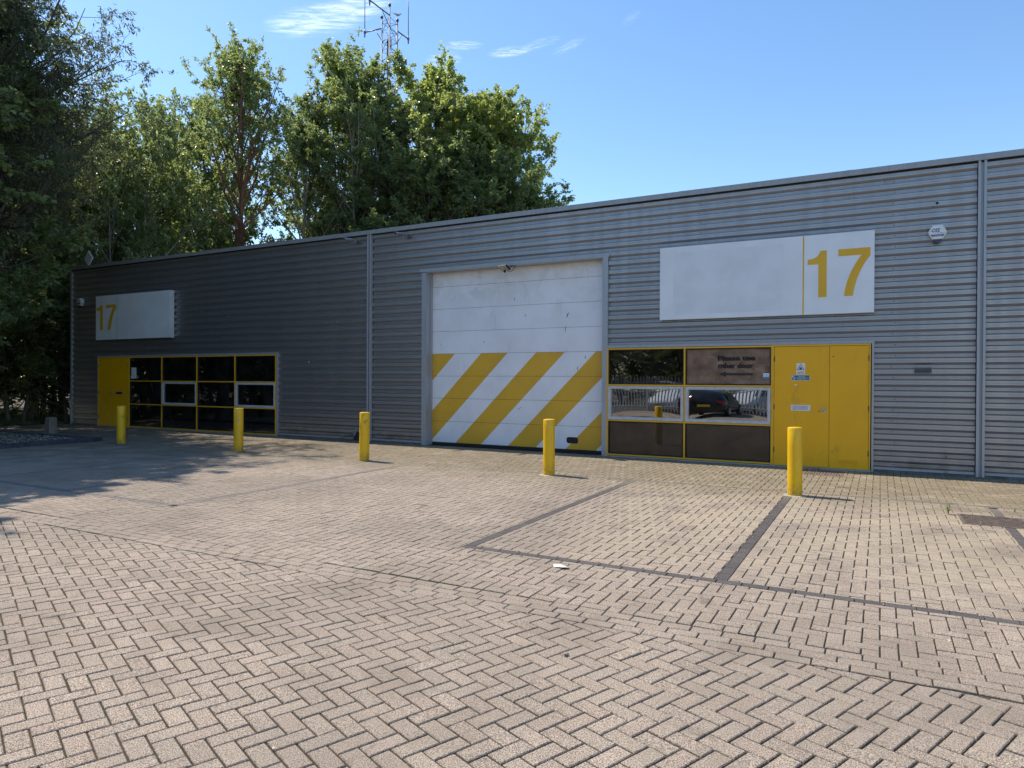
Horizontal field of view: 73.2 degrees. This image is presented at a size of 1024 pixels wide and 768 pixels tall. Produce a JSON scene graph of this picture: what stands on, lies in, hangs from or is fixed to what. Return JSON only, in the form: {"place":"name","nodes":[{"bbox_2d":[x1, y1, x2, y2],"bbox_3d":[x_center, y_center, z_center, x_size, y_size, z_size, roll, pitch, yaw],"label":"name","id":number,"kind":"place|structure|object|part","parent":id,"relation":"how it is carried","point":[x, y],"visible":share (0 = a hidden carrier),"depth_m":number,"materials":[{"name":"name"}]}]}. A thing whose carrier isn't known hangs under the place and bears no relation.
{"place":"outdoors","nodes":[
{"label":"outdoors","id":0,"kind":"place"},
{"bbox_2d":[0,410,69,424],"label":"grass","id":1,"kind":"structure","parent":0,"point":[17,420],"depth_m":26.27,"materials":[{"name":"green plant"}]},
{"bbox_2d":[0,386,870,469],"bbox_3d":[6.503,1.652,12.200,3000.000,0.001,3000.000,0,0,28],"label":"ground","id":2,"kind":"structure","parent":0,"point":[22,406],"depth_m":37.04,"materials":[{"name":"brown soil"}]},
{"bbox_2d":[0,337,56,409],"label":"bushy tree","id":3,"kind":"object","parent":2,"relation":"on","point":[13,400],"visible":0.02,"depth_m":31.63,"materials":[{"name":"green plant"}]},
{"bbox_2d":[0,65,56,205],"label":"broadleaf tree","id":4,"kind":"object","parent":2,"relation":"on","point":[5,167],"visible":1,"depth_m":16.48,"materials":[{"name":"green plant"}]},
{"bbox_2d":[0,233,66,386],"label":"bushy tree","id":5,"kind":"object","parent":2,"relation":"on","point":[19,339],"visible":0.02,"depth_m":26.34,"materials":[{"name":"green plant"}]},
{"bbox_2d":[0,261,69,422],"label":"bushy tree","id":6,"kind":"object","parent":2,"relation":"on","point":[6,400],"visible":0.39,"depth_m":25.21,"materials":[{"name":"green plant"}]},
{"bbox_2d":[0,432,70,442],"bbox_3d":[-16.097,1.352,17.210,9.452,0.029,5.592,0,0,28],"label":"gravel","id":7,"kind":"structure","parent":2,"relation":"on","point":[26,437],"depth_m":17.73,"materials":[{"name":"grey gravel"}]},
{"bbox_2d":[1,413,69,424],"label":"woodland litter","id":8,"kind":"object","parent":2,"relation":"on","point":[40,420],"visible":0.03,"depth_m":26.34,"materials":[{"name":"brown plant"}]},
{"bbox_2d":[0,280,70,421],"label":"bushy tree","id":9,"kind":"object","parent":2,"relation":"on","point":[52,372],"visible":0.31,"depth_m":25.20,"materials":[{"name":"green plant"}]},
{"bbox_2d":[0,18,85,313],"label":"broadleaf tree","id":10,"kind":"object","parent":2,"relation":"on","point":[41,231],"visible":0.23,"depth_m":20.67,"materials":[{"name":"green plant"}]},
{"bbox_2d":[0,229,96,418],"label":"bushy tree","id":11,"kind":"object","parent":2,"relation":"on","point":[58,411],"visible":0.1,"depth_m":26.73,"materials":[{"name":"green plant"}]},
{"bbox_2d":[0,0,96,371],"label":"broadleaf tree","id":12,"kind":"object","parent":2,"relation":"on","point":[61,243],"visible":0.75,"depth_m":19.01,"materials":[{"name":"green plant"}]},
{"bbox_2d":[0,34,141,266],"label":"overhanging tree","id":13,"kind":"object","parent":2,"relation":"on","point":[68,194],"visible":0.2,"depth_m":23.30,"materials":[{"name":"green plant"}]},
{"bbox_2d":[0,135,152,416],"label":"bushy tree","id":14,"kind":"object","parent":2,"relation":"on","point":[39,412],"depth_m":28.95,"materials":[{"name":"green plant"}]},
{"bbox_2d":[0,0,179,286],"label":"overhanging tree","id":15,"kind":"object","parent":2,"relation":"on","point":[16,16],"visible":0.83,"depth_m":18.89,"materials":[{"name":"green plant"}]},
{"bbox_2d":[4,174,185,418],"bbox_3d":[-17.132,-3.445,27.952,8.759,9.808,6.113,0,0,-12],"label":"leaning tree","id":16,"kind":"object","parent":2,"relation":"on","point":[29,411],"visible":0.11,"depth_m":27.68,"materials":[{"name":"green plant"}]},
{"bbox_2d":[12,88,185,374],"bbox_3d":[-20.069,-6.854,34.020,8.130,16.850,9.061,0,0,25],"label":"bushy tree","id":17,"kind":"object","parent":2,"relation":"on","point":[172,97],"depth_m":35.80,"materials":[{"name":"green plant"}]},
{"bbox_2d":[6,71,221,370],"bbox_3d":[-16.320,-5.495,28.452,7.891,13.921,7.991,0,0,-35],"label":"bushy tree","id":18,"kind":"object","parent":2,"relation":"on","point":[123,218],"visible":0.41,"depth_m":28.00,"materials":[{"name":"green plant"}]},
{"bbox_2d":[32,87,210,293],"bbox_3d":[-17.424,-6.228,30.824,7.330,15.637,8.170,0,0,-21],"label":"bushy tree","id":19,"kind":"object","parent":2,"relation":"on","point":[171,208],"visible":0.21,"depth_m":29.74,"materials":[{"name":"green plant"}]},
{"bbox_2d":[144,157,271,249],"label":"bushy tree","id":20,"kind":"object","parent":2,"relation":"on","point":[261,207],"visible":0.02,"depth_m":39.45,"materials":[{"name":"green plant"}]},
{"bbox_2d":[153,217,262,255],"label":"bushy tree","id":21,"kind":"object","parent":2,"relation":"on","point":[228,243],"visible":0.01,"depth_m":35.89,"materials":[{"name":"green plant"}]},
{"bbox_2d":[139,78,301,254],"bbox_3d":[-15.878,-7.442,35.777,7.891,17.743,7.991,1,0,34],"label":"bushy tree","id":22,"kind":"object","parent":2,"relation":"on","point":[215,224],"visible":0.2,"depth_m":35.27,"materials":[{"name":"green plant"}]},
{"bbox_2d":[164,21,312,246],"bbox_3d":[-12.679,-7.849,31.865,6.715,18.609,5.636,0,0,25],"label":"creeper tree","id":23,"kind":"object","parent":2,"relation":"on","point":[248,87],"visible":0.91,"depth_m":31.72,"materials":[{"name":"green plant"}]},
{"bbox_2d":[229,83,373,242],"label":"broadleaf tree","id":24,"kind":"object","parent":2,"relation":"on","point":[314,122],"visible":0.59,"depth_m":34.47,"materials":[{"name":"green plant"}]},
{"bbox_2d":[259,175,362,243],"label":"bushy tree","id":25,"kind":"object","parent":2,"relation":"on","point":[343,222],"visible":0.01,"depth_m":36.65,"materials":[{"name":"green plant"}]},
{"bbox_2d":[273,165,378,234],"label":"bushy tree","id":26,"kind":"object","parent":2,"relation":"on","point":[283,212],"visible":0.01,"depth_m":37.46,"materials":[{"name":"green plant"}]},
{"bbox_2d":[299,88,395,231],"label":"broadleaf tree","id":27,"kind":"object","parent":2,"relation":"on","point":[344,134],"visible":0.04,"depth_m":37.45,"materials":[{"name":"green plant"}]},
{"bbox_2d":[274,26,436,233],"bbox_3d":[-7.850,-8.394,36.198,8.141,19.706,7.248,1,0,43],"label":"broadleaf tree","id":28,"kind":"object","parent":2,"relation":"on","point":[339,73],"visible":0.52,"depth_m":34.97,"materials":[{"name":"green plant"}]},
{"bbox_2d":[315,63,441,234],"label":"broadleaf tree","id":29,"kind":"object","parent":2,"relation":"on","point":[401,125],"visible":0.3,"depth_m":35.59,"materials":[{"name":"green plant"}]},
{"bbox_2d":[364,0,408,121],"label":"lattice mast","id":30,"kind":"object","parent":2,"relation":"on","point":[389,43],"visible":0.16,"depth_m":59.12,"materials":[{"name":"metal"}]},
{"bbox_2d":[334,125,487,231],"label":"broadleaf tree","id":31,"kind":"object","parent":2,"relation":"on","point":[401,166],"visible":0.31,"depth_m":33.63,"materials":[{"name":"green plant"}]},
{"bbox_2d":[372,41,498,224],"bbox_3d":[-4.167,-8.071,37.671,8.300,19.062,8.077,0,0,-44],"label":"broadleaf tree","id":32,"kind":"object","parent":2,"relation":"on","point":[437,82],"visible":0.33,"depth_m":35.61,"materials":[{"name":"green plant"}]},
{"bbox_2d":[391,129,543,224],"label":"broadleaf tree","id":33,"kind":"object","parent":2,"relation":"on","point":[467,162],"visible":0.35,"depth_m":34.46,"materials":[{"name":"green plant"}]},
{"bbox_2d":[413,84,554,223],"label":"broadleaf tree","id":34,"kind":"object","parent":2,"relation":"on","point":[510,94],"visible":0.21,"depth_m":36.37,"materials":[{"name":"green plant"}]},
{"bbox_2d":[439,90,568,220],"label":"broadleaf tree","id":35,"kind":"object","parent":2,"relation":"on","point":[515,118],"visible":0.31,"depth_m":36.87,"materials":[{"name":"green plant"}]},
{"bbox_2d":[484,178,575,215],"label":"broadleaf tree","id":36,"kind":"object","parent":2,"relation":"on","point":[551,202],"visible":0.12,"depth_m":36.71,"materials":[{"name":"green plant"}]},
{"bbox_2d":[69,149,1023,480],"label":"industrial unit","id":37,"kind":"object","parent":2,"relation":"on","point":[451,333],"visible":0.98,"depth_m":14.61,"materials":[{"name":"metal"}]},
{"bbox_2d":[77,298,83,306],"bbox_3d":[-14.688,-2.759,23.464,0.296,0.304,0.114,0,0,28],"label":"alarm box","id":38,"kind":"object","parent":37,"relation":"attached to","point":[80,302],"visible":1,"depth_m":23.41,"materials":[{"name":"white plastic"}]},
{"bbox_2d":[84,251,92,264],"bbox_3d":[-14.613,-4.209,23.836,0.500,0.791,0.060,0,0,28],"label":"diamond plate","id":39,"kind":"object","parent":37,"relation":"attached to","point":[88,258],"visible":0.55,"depth_m":23.80,"materials":[{"name":"grey metal"}]},
{"bbox_3d":[-13.099,0.260,22.648,1.646,2.282,0.133,0,0,28],"label":"entrance door","id":40,"kind":"part","parent":37,"relation":"part of","materials":[{"name":"yellow paint"}]},
{"bbox_2d":[131,368,135,374],"bbox_3d":[-12.165,-0.405,22.185,0.250,0.246,0.003,0,0,28],"label":"notice","id":41,"kind":"object","parent":37,"relation":"attached to","point":[133,371],"visible":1,"depth_m":22.19,"materials":[{"name":"white paper"}]},
{"bbox_2d":[96,290,173,339],"bbox_3d":[-12.111,-2.167,22.067,3.806,1.452,0.150,0,0,28],"label":"sign board","id":42,"kind":"object","parent":37,"relation":"attached to","point":[145,315],"visible":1,"depth_m":21.90,"materials":[{"name":"plastic"}]},
{"bbox_2d":[130,405,160,426],"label":"window","id":43,"kind":"structure","parent":37,"relation":"in","point":[140,415],"depth_m":21.92,"materials":[{"name":"black glass"}]},
{"bbox_2d":[130,382,160,403],"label":"window","id":44,"kind":"structure","parent":37,"relation":"in","point":[140,392],"depth_m":21.91,"materials":[{"name":"black glass"}]},
{"bbox_2d":[130,358,160,380],"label":"window","id":45,"kind":"structure","parent":37,"relation":"in","point":[146,368],"depth_m":21.87,"materials":[{"name":"black glass"}]},
{"bbox_2d":[162,406,195,428],"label":"window","id":46,"kind":"structure","parent":37,"relation":"in","point":[183,417],"depth_m":21.14,"materials":[{"name":"black glass"}]},
{"bbox_2d":[162,382,195,404],"bbox_3d":[-10.186,0.290,21.114,1.599,0.699,0.063,0,0,28],"label":"window","id":47,"kind":"structure","parent":37,"relation":"in","point":[173,393],"depth_m":21.14,"materials":[{"name":"black glass"}]},
{"bbox_2d":[162,357,195,380],"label":"window","id":48,"kind":"structure","parent":37,"relation":"in","point":[173,368],"depth_m":21.14,"materials":[{"name":"black glass"}]},
{"bbox_2d":[197,407,233,431],"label":"window","id":49,"kind":"structure","parent":37,"relation":"in","point":[208,418],"depth_m":20.38,"materials":[{"name":"black glass"}]},
{"bbox_2d":[197,382,233,406],"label":"window","id":50,"kind":"structure","parent":37,"relation":"in","point":[208,393],"depth_m":20.37,"materials":[{"name":"black glass"}]},
{"bbox_2d":[197,356,233,380],"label":"window","id":51,"kind":"structure","parent":37,"relation":"in","point":[208,368],"depth_m":20.37,"materials":[{"name":"black glass"}]},
{"bbox_2d":[235,383,274,407],"bbox_3d":[-7.284,0.313,19.564,1.599,0.699,0.063,0,0,28],"label":"window","id":52,"kind":"structure","parent":37,"relation":"in","point":[259,395],"depth_m":19.59,"materials":[{"name":"black glass"}]},
{"bbox_2d":[236,356,274,380],"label":"window","id":53,"kind":"structure","parent":37,"relation":"in","point":[248,368],"depth_m":19.58,"materials":[{"name":"black glass"}]},
{"bbox_2d":[243,408,274,433],"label":"window","id":54,"kind":"structure","parent":37,"relation":"in","point":[254,420],"depth_m":19.51,"materials":[{"name":"black glass"}]},
{"bbox_2d":[498,264,515,272],"bbox_3d":[-0.096,-2.595,15.542,0.269,0.188,0.389,1,0,43],"label":"floodlight","id":55,"kind":"object","parent":37,"relation":"attached to","point":[504,267],"visible":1,"depth_m":15.45,"materials":[{"name":"grey metal"}]},
{"bbox_3d":[-0.036,-0.651,15.840,4.880,4.316,0.307,0,0,28],"label":"roller door","id":56,"kind":"part","parent":37,"relation":"part of","materials":[{"name":"paint"}]},
{"bbox_2d":[608,421,682,456],"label":"window","id":57,"kind":"structure","parent":37,"relation":"in","point":[624,437],"depth_m":14.25,"materials":[{"name":"brown glass"}]},
{"bbox_2d":[608,386,683,421],"bbox_3d":[2.743,0.396,14.208,1.584,0.699,0.063,0,0,28],"label":"window","id":58,"kind":"structure","parent":37,"relation":"in","point":[654,403],"depth_m":14.20,"materials":[{"name":"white glass"}]},
{"bbox_2d":[609,349,683,384],"bbox_3d":[2.750,-0.353,14.211,1.584,0.716,0.030,0,0,28],"label":"window","id":59,"kind":"structure","parent":37,"relation":"in","point":[646,366],"depth_m":14.20,"materials":[{"name":"black glass"}]},
{"bbox_2d":[685,423,770,461],"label":"window","id":60,"kind":"structure","parent":37,"relation":"in","point":[705,441],"depth_m":13.47,"materials":[{"name":"brown glass"}]},
{"bbox_2d":[685,387,770,423],"bbox_3d":[4.187,0.408,13.437,1.609,0.699,0.063,0,0,28],"label":"window","id":61,"kind":"structure","parent":37,"relation":"in","point":[745,405],"depth_m":13.43,"materials":[{"name":"white glass"}]},
{"bbox_2d":[686,347,770,384],"bbox_3d":[4.202,-0.341,13.454,1.609,0.716,0.064,0,0,28],"label":"window","id":62,"kind":"structure","parent":37,"relation":"in","point":[706,366],"depth_m":13.46,"materials":[{"name":"brown glass"}]},
{"bbox_2d":[763,373,768,378],"bbox_3d":[4.828,-0.154,13.102,0.116,0.100,0.004,0,0,28],"label":"window sticker","id":63,"kind":"object","parent":37,"relation":"attached to","point":[765,375],"depth_m":13.10,"materials":[{"name":"paper"}]},
{"bbox_2d":[660,230,874,320],"bbox_3d":[4.719,-2.011,13.124,3.862,1.462,0.066,0,0,28],"label":"sign board","id":64,"kind":"object","parent":37,"relation":"attached to","point":[825,274],"visible":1,"depth_m":13.00,"materials":[{"name":"plastic"}]},
{"bbox_2d":[796,363,804,373],"bbox_3d":[5.353,-0.281,12.787,0.152,0.208,0.004,0,0,28],"label":"caution sign","id":65,"kind":"object","parent":37,"relation":"attached to","point":[800,368],"visible":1,"depth_m":12.79,"materials":[{"name":"white plastic"}]},
{"bbox_2d":[792,375,809,379],"bbox_3d":[5.352,-0.116,12.787,0.312,0.097,0.005,0,0,28],"label":"fire exit sign","id":66,"kind":"object","parent":37,"relation":"attached to","point":[800,377],"visible":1,"depth_m":12.78,"materials":[{"name":"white plastic"}]},
{"bbox_3d":[5.643,0.414,12.636,1.644,2.282,0.133,0,0,28],"label":"entrance door","id":67,"kind":"part","parent":37,"relation":"part of","materials":[{"name":"yellow paint"}]},
{"bbox_2d":[927,224,947,242],"bbox_3d":[7.251,-2.558,11.756,0.296,0.304,0.094,0,0,28],"label":"alarm box","id":68,"kind":"object","parent":37,"relation":"attached to","point":[936,233],"visible":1,"depth_m":11.72,"materials":[{"name":"white plastic"}]},
{"bbox_2d":[0,423,1023,767],"bbox_3d":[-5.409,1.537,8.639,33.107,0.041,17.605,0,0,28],"label":"paving","id":69,"kind":"structure","parent":0,"point":[378,523],"depth_m":4.75,"materials":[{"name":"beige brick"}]},
{"bbox_2d":[45,417,56,433],"bbox_3d":[-12.640,1.191,18.910,0.200,0.568,0.200,0,0,28],"label":"timber post","id":70,"kind":"object","parent":69,"relation":"on","point":[50,425],"visible":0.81,"depth_m":18.85,"materials":[{"name":"grey wood"}]},
{"bbox_2d":[0,430,102,448],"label":"kerb","id":71,"kind":"structure","parent":69,"relation":"on","point":[77,439],"depth_m":16.73,"materials":[{"name":"concrete"}]},
{"bbox_2d":[115,406,127,443],"bbox_3d":[-9.507,1.016,16.779,0.330,0.976,0.330,1,1,28],"label":"bollard","id":72,"kind":"object","parent":69,"relation":"on","point":[120,424],"visible":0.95,"depth_m":16.71,"materials":[{"name":"yellow metal"}]},
{"bbox_2d":[231,408,244,451],"bbox_3d":[-6.004,1.028,15.125,0.328,1.007,0.324,0,0,-14],"label":"bollard","id":73,"kind":"object","parent":69,"relation":"on","point":[238,428],"visible":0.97,"depth_m":15.04,"materials":[{"name":"yellow metal"}]},
{"bbox_2d":[357,412,371,461],"bbox_3d":[-2.900,1.053,13.527,0.342,1.006,0.344,1,0,-31],"label":"bollard","id":74,"kind":"object","parent":69,"relation":"on","point":[364,430],"visible":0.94,"depth_m":13.45,"materials":[{"name":"yellow metal"}]},
{"bbox_2d":[4,451,1015,748],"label":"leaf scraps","id":75,"kind":"object","parent":69,"relation":"on","point":[486,641],"visible":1,"depth_m":5.08,"materials":[{"name":"brown plant"}]},
{"bbox_2d":[0,441,1023,625],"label":"parking bay lines","id":76,"kind":"object","parent":69,"relation":"on","point":[730,569],"visible":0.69,"depth_m":7.24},
{"bbox_2d":[6,425,1022,640],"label":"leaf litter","id":77,"kind":"object","parent":69,"relation":"on","point":[562,474],"visible":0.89,"depth_m":12.84,"materials":[{"name":"brown plant"}]},
{"bbox_2d":[540,419,556,475],"bbox_3d":[0.624,1.087,11.650,0.341,0.996,0.329,0,1,-15],"label":"bollard","id":78,"kind":"object","parent":69,"relation":"on","point":[548,447],"visible":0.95,"depth_m":11.56,"materials":[{"name":"yellow metal"}]},
{"bbox_2d":[553,564,566,566],"bbox_3d":[0.420,1.553,5.889,0.159,0.021,0.070,1,0,41],"label":"paper scrap","id":79,"kind":"object","parent":69,"relation":"on","point":[557,565],"visible":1,"depth_m":5.89,"materials":[{"name":"white paper"}]},
{"bbox_2d":[405,444,934,476],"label":"moss tufts","id":80,"kind":"object","parent":69,"relation":"on","point":[675,461],"visible":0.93,"depth_m":12.80,"materials":[{"name":"green plant"}]},
{"bbox_2d":[784,427,806,496],"bbox_3d":[3.972,1.108,9.694,0.335,1.011,0.343,0,0,0],"label":"bollard","id":81,"kind":"object","parent":69,"relation":"on","point":[794,461],"visible":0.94,"depth_m":9.61,"materials":[{"name":"yellow metal"}]},
{"bbox_2d":[802,469,844,476],"bbox_3d":[5.417,1.581,12.065,0.700,0.052,0.720,0,0,28],"label":"door grate","id":82,"kind":"object","parent":69,"relation":"in","point":[824,473],"visible":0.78,"depth_m":12.07,"materials":[{"name":"metal"}]},
{"bbox_2d":[957,513,1023,528],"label":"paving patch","id":83,"kind":"object","parent":69,"relation":"in","point":[1016,523],"visible":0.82,"depth_m":7.95,"materials":[{"name":"grey concrete"}]},
{"bbox_2d":[22,0,1023,244],"label":"sky","id":84,"kind":"structure","parent":0,"point":[647,97],"materials":[{"name":"blue"}]}
]}

